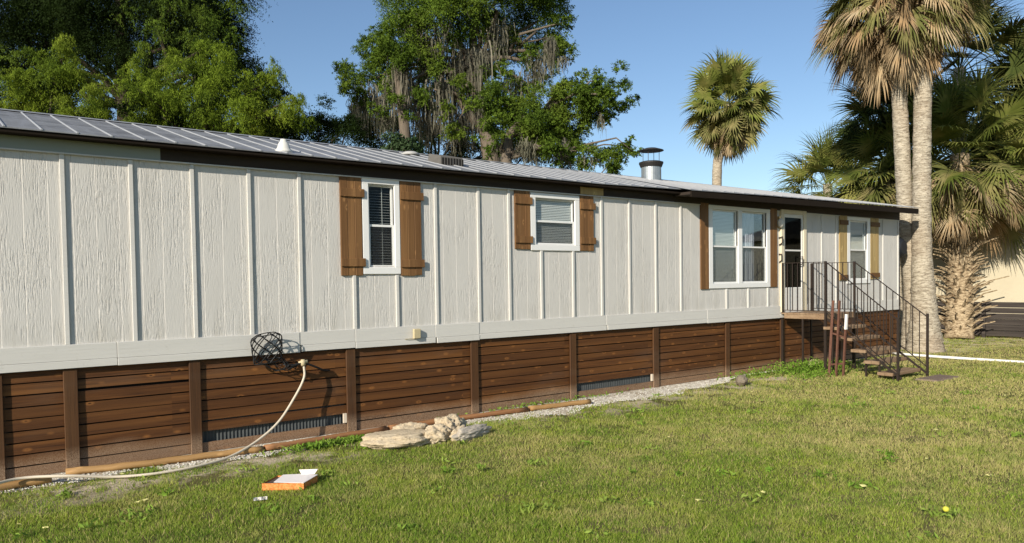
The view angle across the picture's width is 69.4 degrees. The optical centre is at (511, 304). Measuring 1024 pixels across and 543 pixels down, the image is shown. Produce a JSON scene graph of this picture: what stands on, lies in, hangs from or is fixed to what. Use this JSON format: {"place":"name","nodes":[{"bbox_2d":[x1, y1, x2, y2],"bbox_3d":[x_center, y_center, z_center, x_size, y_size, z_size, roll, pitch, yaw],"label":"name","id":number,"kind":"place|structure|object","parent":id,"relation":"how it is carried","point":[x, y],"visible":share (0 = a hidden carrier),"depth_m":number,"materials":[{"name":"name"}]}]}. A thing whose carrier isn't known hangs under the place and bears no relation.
{"place":"outdoors","nodes":[
{"label":"outdoors","id":0,"kind":"place"},
{"bbox_2d":[0,334,1023,542],"bbox_3d":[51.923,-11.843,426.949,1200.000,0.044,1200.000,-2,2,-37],"label":"ground","id":1,"kind":"structure","parent":0,"point":[269,461],"depth_m":6.85,"materials":[{"name":"green plant"}]},
{"bbox_2d":[0,32,134,121],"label":"tree","id":2,"kind":"object","parent":1,"relation":"on","point":[49,90],"visible":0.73,"depth_m":18.71,"materials":[{"name":"green plant"}]},
{"bbox_2d":[0,0,293,120],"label":"tree","id":3,"kind":"object","parent":1,"relation":"on","point":[115,33],"visible":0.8,"depth_m":24.31,"materials":[{"name":"green plant"}]},
{"bbox_2d":[0,359,307,483],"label":"garden hose","id":4,"kind":"object","parent":1,"relation":"on","point":[303,362],"visible":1,"depth_m":7.22,"materials":[{"name":"beige plastic"}]},
{"bbox_2d":[107,38,320,140],"bbox_3d":[-7.072,-2.452,17.444,4.350,7.780,5.082,-2,2,-37],"label":"tree","id":5,"kind":"object","parent":1,"relation":"on","point":[252,108],"visible":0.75,"depth_m":16.58,"materials":[{"name":"green plant"}]},
{"bbox_2d":[254,496,266,500],"bbox_3d":[-2.109,1.628,6.200,0.109,0.016,0.156,-1,2,-19],"label":"paper scrap","id":6,"kind":"object","parent":1,"relation":"on","point":[258,498],"visible":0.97,"depth_m":6.20,"materials":[{"name":"white paper"}]},
{"bbox_2d":[262,469,317,489],"bbox_3d":[-1.986,1.573,6.644,0.420,0.112,0.294,-1,2,1],"label":"pizza box","id":7,"kind":"object","parent":1,"relation":"on","point":[304,478],"visible":1,"depth_m":6.57,"materials":[{"name":"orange cardboard"}]},
{"bbox_2d":[257,93,373,147],"bbox_3d":[-7.291,-3.143,26.997,3.960,8.592,3.962,-2,2,-37],"label":"tree","id":8,"kind":"object","parent":1,"relation":"on","point":[332,130],"visible":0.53,"depth_m":26.61,"materials":[{"name":"green plant"}]},
{"bbox_2d":[0,370,772,492],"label":"gravel strip","id":9,"kind":"object","parent":1,"relation":"on","point":[631,392],"visible":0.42,"depth_m":10.23,"materials":[{"name":"grey gravel"}]},
{"bbox_2d":[0,474,51,490],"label":"edging timber","id":10,"kind":"object","parent":9,"relation":"on","point":[20,483],"visible":0.76,"depth_m":6.74,"materials":[{"name":"brown wood"}]},
{"bbox_2d":[65,446,263,473],"bbox_3d":[-3.496,1.596,7.567,1.836,0.080,0.132,-2,2,-30],"label":"edging timber","id":11,"kind":"object","parent":9,"relation":"on","point":[144,463],"visible":0.93,"depth_m":7.47,"materials":[{"name":"brown wood"}]},
{"bbox_2d":[263,426,387,450],"bbox_3d":[-2.121,1.545,8.557,1.526,0.077,0.089,-2,2,-40],"label":"edging timber","id":12,"kind":"object","parent":9,"relation":"on","point":[272,446],"visible":0.84,"depth_m":8.46,"materials":[{"name":"brown wood"}]},
{"bbox_2d":[387,407,528,429],"bbox_3d":[-0.659,1.489,9.692,2.110,0.077,0.106,-2,2,-35],"label":"edging timber","id":13,"kind":"object","parent":9,"relation":"on","point":[487,414],"visible":0.56,"depth_m":9.87,"materials":[{"name":"brown wood"}]},
{"bbox_2d":[528,399,591,410],"bbox_3d":[0.689,1.442,10.600,1.058,0.080,0.095,-2,2,-31],"label":"edging timber","id":14,"kind":"object","parent":9,"relation":"on","point":[558,405],"visible":0.98,"depth_m":10.55,"materials":[{"name":"brown wood"}]},
{"bbox_2d":[368,39,418,151],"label":"tree","id":15,"kind":"object","parent":1,"relation":"on","point":[398,58],"visible":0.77,"depth_m":28.81,"materials":[{"name":"green plant"}]},
{"bbox_2d":[360,429,429,449],"bbox_3d":[-1.277,1.530,8.333,0.856,0.188,0.552,-1,2,-11],"label":"rock","id":16,"kind":"object","parent":1,"relation":"on","point":[395,439],"visible":0.88,"depth_m":8.15,"materials":[{"name":"stone"}]},
{"bbox_2d":[380,130,424,153],"bbox_3d":[-3.191,-1.963,21.865,1.361,6.420,1.032,-1,2,-13],"label":"bush","id":17,"kind":"object","parent":1,"relation":"on","point":[398,142],"visible":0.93,"depth_m":21.63,"materials":[{"name":"green plant"}]},
{"bbox_2d":[392,422,427,429],"bbox_3d":[-1.202,1.515,8.860,0.498,0.215,0.275,-2,2,-37],"label":"rock","id":18,"kind":"object","parent":1,"relation":"on","point":[412,425],"visible":0.38,"depth_m":8.80,"materials":[{"name":"stone"}]},
{"bbox_2d":[424,423,451,444],"bbox_3d":[-0.856,1.513,8.506,0.385,0.289,0.401,-1,2,-18],"label":"rock","id":19,"kind":"object","parent":1,"relation":"on","point":[437,433],"visible":0.76,"depth_m":8.36,"materials":[{"name":"stone"}]},
{"bbox_2d":[434,414,467,429],"bbox_3d":[-0.721,1.489,8.823,0.393,0.368,0.579,0,2,23],"label":"rock","id":20,"kind":"object","parent":1,"relation":"on","point":[452,421],"visible":0.31,"depth_m":8.70,"materials":[{"name":"stone"}]},
{"bbox_2d":[331,0,580,161],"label":"tree","id":21,"kind":"object","parent":1,"relation":"on","point":[475,66],"visible":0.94,"depth_m":29.32,"materials":[{"name":"green plant"}]},
{"bbox_2d":[448,424,465,441],"bbox_3d":[-0.612,1.520,8.565,0.336,0.237,0.266,-2,2,-37],"label":"rock","id":22,"kind":"object","parent":1,"relation":"on","point":[454,431],"visible":0.29,"depth_m":8.48,"materials":[{"name":"stone"}]},
{"bbox_2d":[0,108,918,480],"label":"mobile home","id":23,"kind":"object","parent":1,"relation":"on","point":[154,280],"visible":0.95,"depth_m":9.10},
{"bbox_2d":[250,332,329,370],"bbox_3d":[-2.527,0.563,8.530,0.990,0.522,0.200,-2,2,-39],"label":"wire basket","id":24,"kind":"object","parent":23,"relation":"attached to","point":[286,364],"visible":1,"depth_m":8.36,"materials":[{"name":"black metal"}]},
{"bbox_2d":[361,178,400,273],"bbox_3d":[-1.672,-0.976,9.331,0.520,1.190,0.125,-2,2,-37],"label":"window","id":25,"kind":"structure","parent":23,"relation":"in","point":[395,229],"depth_m":9.33,"materials":[{"name":"white paint"}]},
{"bbox_2d":[530,192,579,250],"bbox_3d":[0.617,-1.219,11.068,0.960,0.837,0.125,-2,2,-37],"label":"window","id":26,"kind":"structure","parent":23,"relation":"in","point":[560,245],"depth_m":11.08,"materials":[{"name":"white paint"}]},
{"bbox_2d":[709,205,769,288],"bbox_3d":[4.226,-1.059,13.818,1.870,1.500,0.125,-2,2,-37],"label":"window","id":27,"kind":"structure","parent":23,"relation":"in","point":[744,273],"depth_m":13.74,"materials":[{"name":"white paint"}]},
{"bbox_2d":[779,209,806,311],"bbox_3d":[5.648,-0.867,14.801,0.890,2.025,0.109,-2,2,-37],"label":"door","id":28,"kind":"structure","parent":23,"relation":"in","point":[793,249],"depth_m":14.84,"materials":[{"name":"beige paint"}]},
{"bbox_2d":[847,217,869,283],"bbox_3d":[7.647,-1.191,16.420,0.990,1.455,0.125,-2,2,-37],"label":"window","id":29,"kind":"structure","parent":23,"relation":"in","point":[860,246],"depth_m":16.48,"materials":[{"name":"white paint"}]},
{"bbox_2d":[341,68,585,169],"bbox_3d":[-2.530,-5.744,37.277,12.292,13.028,4.442,-1,2,0],"label":"tree","id":30,"kind":"object","parent":1,"relation":"on","point":[432,144],"visible":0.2,"depth_m":36.79,"materials":[{"name":"green plant"}]},
{"bbox_2d":[451,423,491,440],"bbox_3d":[-0.469,1.494,8.592,0.178,0.191,0.689,0,2,35],"label":"rock","id":31,"kind":"object","parent":1,"relation":"on","point":[471,432],"visible":0.92,"depth_m":8.49,"materials":[{"name":"white stone"}]},
{"bbox_2d":[12,357,1023,542],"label":"weeds","id":32,"kind":"object","parent":1,"relation":"on","point":[817,368],"visible":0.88,"depth_m":7.59,"materials":[{"name":"green plant"}]},
{"bbox_2d":[460,34,643,174],"bbox_3d":[1.540,-4.391,27.407,6.680,10.858,4.135,-1,2,1],"label":"tree","id":33,"kind":"object","parent":1,"relation":"on","point":[544,131],"visible":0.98,"depth_m":26.61,"materials":[{"name":"green plant"}]},
{"bbox_2d":[679,48,781,185],"bbox_3d":[10.585,-5.988,36.249,5.104,13.190,5.147,-2,2,-37],"label":"palm tree","id":34,"kind":"object","parent":1,"relation":"on","point":[730,130],"visible":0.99,"depth_m":35.36,"materials":[{"name":"green plant"}]},
{"bbox_2d":[735,375,747,385],"bbox_3d":[3.913,1.300,12.637,0.240,0.192,0.206,-2,2,-37],"label":"rock","id":35,"kind":"object","parent":1,"relation":"on","point":[741,380],"visible":1,"depth_m":12.57,"materials":[{"name":"brown stone"}]},
{"bbox_2d":[768,119,884,197],"bbox_3d":[13.114,-3.396,29.934,5.531,8.323,5.235,-2,2,-37],"label":"palm tree","id":36,"kind":"object","parent":1,"relation":"on","point":[809,169],"visible":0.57,"depth_m":29.82,"materials":[{"name":"green plant"}]},
{"bbox_2d":[828,300,847,376],"bbox_3d":[5.879,0.632,13.430,0.318,1.403,0.296,-2,2,-37],"label":"leaning iron frame","id":37,"kind":"object","parent":1,"relation":"on","point":[836,363],"visible":0.84,"depth_m":13.42,"materials":[{"name":"brown metal"}]},
{"bbox_2d":[781,261,928,380],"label":"porch steps","id":38,"kind":"structure","parent":1,"relation":"on","point":[854,338],"depth_m":13.86,"materials":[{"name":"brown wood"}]},
{"bbox_2d":[813,102,977,335],"bbox_3d":[11.508,-2.772,22.613,4.459,7.566,4.319,-1,2,2],"label":"palm tree","id":39,"kind":"object","parent":1,"relation":"on","point":[870,193],"visible":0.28,"depth_m":21.96,"materials":[{"name":"green plant"}]},
{"bbox_2d":[820,70,974,326],"bbox_3d":[11.759,-3.518,23.136,4.594,9.018,4.749,-2,2,-37],"label":"palm tree","id":40,"kind":"object","parent":1,"relation":"on","point":[849,128],"visible":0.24,"depth_m":22.99,"materials":[{"name":"green plant"}]},
{"bbox_2d":[806,0,1000,349],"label":"palm tree","id":41,"kind":"object","parent":1,"relation":"on","point":[871,51],"visible":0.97,"depth_m":17.74,"materials":[{"name":"green plant"}]},
{"bbox_2d":[817,0,996,352],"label":"palm tree","id":42,"kind":"object","parent":1,"relation":"on","point":[923,298],"visible":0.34,"depth_m":17.71,"materials":[{"name":"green plant"}]},
{"bbox_2d":[915,374,958,381],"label":"stepping slab","id":43,"kind":"structure","parent":1,"relation":"on","point":[937,378],"depth_m":12.98,"materials":[{"name":"grey concrete"}]},
{"bbox_2d":[855,60,1023,338],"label":"palm tree","id":44,"kind":"object","parent":1,"relation":"on","point":[979,202],"visible":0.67,"depth_m":20.94,"materials":[{"name":"green plant"}]},
{"bbox_2d":[942,506,948,511],"bbox_3d":[3.271,1.543,5.576,0.046,0.044,0.046,-2,2,-37],"label":"yellow ball","id":45,"kind":"object","parent":1,"relation":"on","point":[945,508],"visible":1,"depth_m":5.56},
{"bbox_2d":[872,0,1023,153],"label":"palm tree","id":46,"kind":"object","parent":1,"relation":"on","point":[1012,34],"visible":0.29,"depth_m":22.49,"materials":[{"name":"green plant"}]},
{"bbox_2d":[892,352,1023,362],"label":"white pipe","id":47,"kind":"object","parent":1,"relation":"on","point":[947,357],"visible":0.86,"depth_m":15.94,"materials":[{"name":"plastic"}]},
{"bbox_2d":[932,214,1023,331],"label":"neighbour building","id":48,"kind":"structure","parent":1,"relation":"on","point":[1010,288],"depth_m":22.21,"materials":[{"name":"paint"}]},
{"bbox_2d":[933,12,1023,177],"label":"palm tree","id":49,"kind":"object","parent":1,"relation":"on","point":[1002,154],"visible":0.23,"depth_m":23.56,"materials":[{"name":"green plant"}]},
{"bbox_2d":[937,301,1023,337],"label":"fence","id":50,"kind":"object","parent":1,"relation":"on","point":[1003,322],"visible":0.27,"depth_m":21.24,"materials":[{"name":"grey wood"}]},
{"bbox_2d":[968,101,1023,231],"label":"palm tree","id":51,"kind":"object","parent":1,"relation":"on","point":[1013,220],"visible":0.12,"depth_m":20.19,"materials":[{"name":"green plant"}]},
{"bbox_2d":[0,0,1023,194],"label":"sky","id":52,"kind":"structure","parent":0,"point":[661,41],"materials":[{"name":"blue"}]}
]}

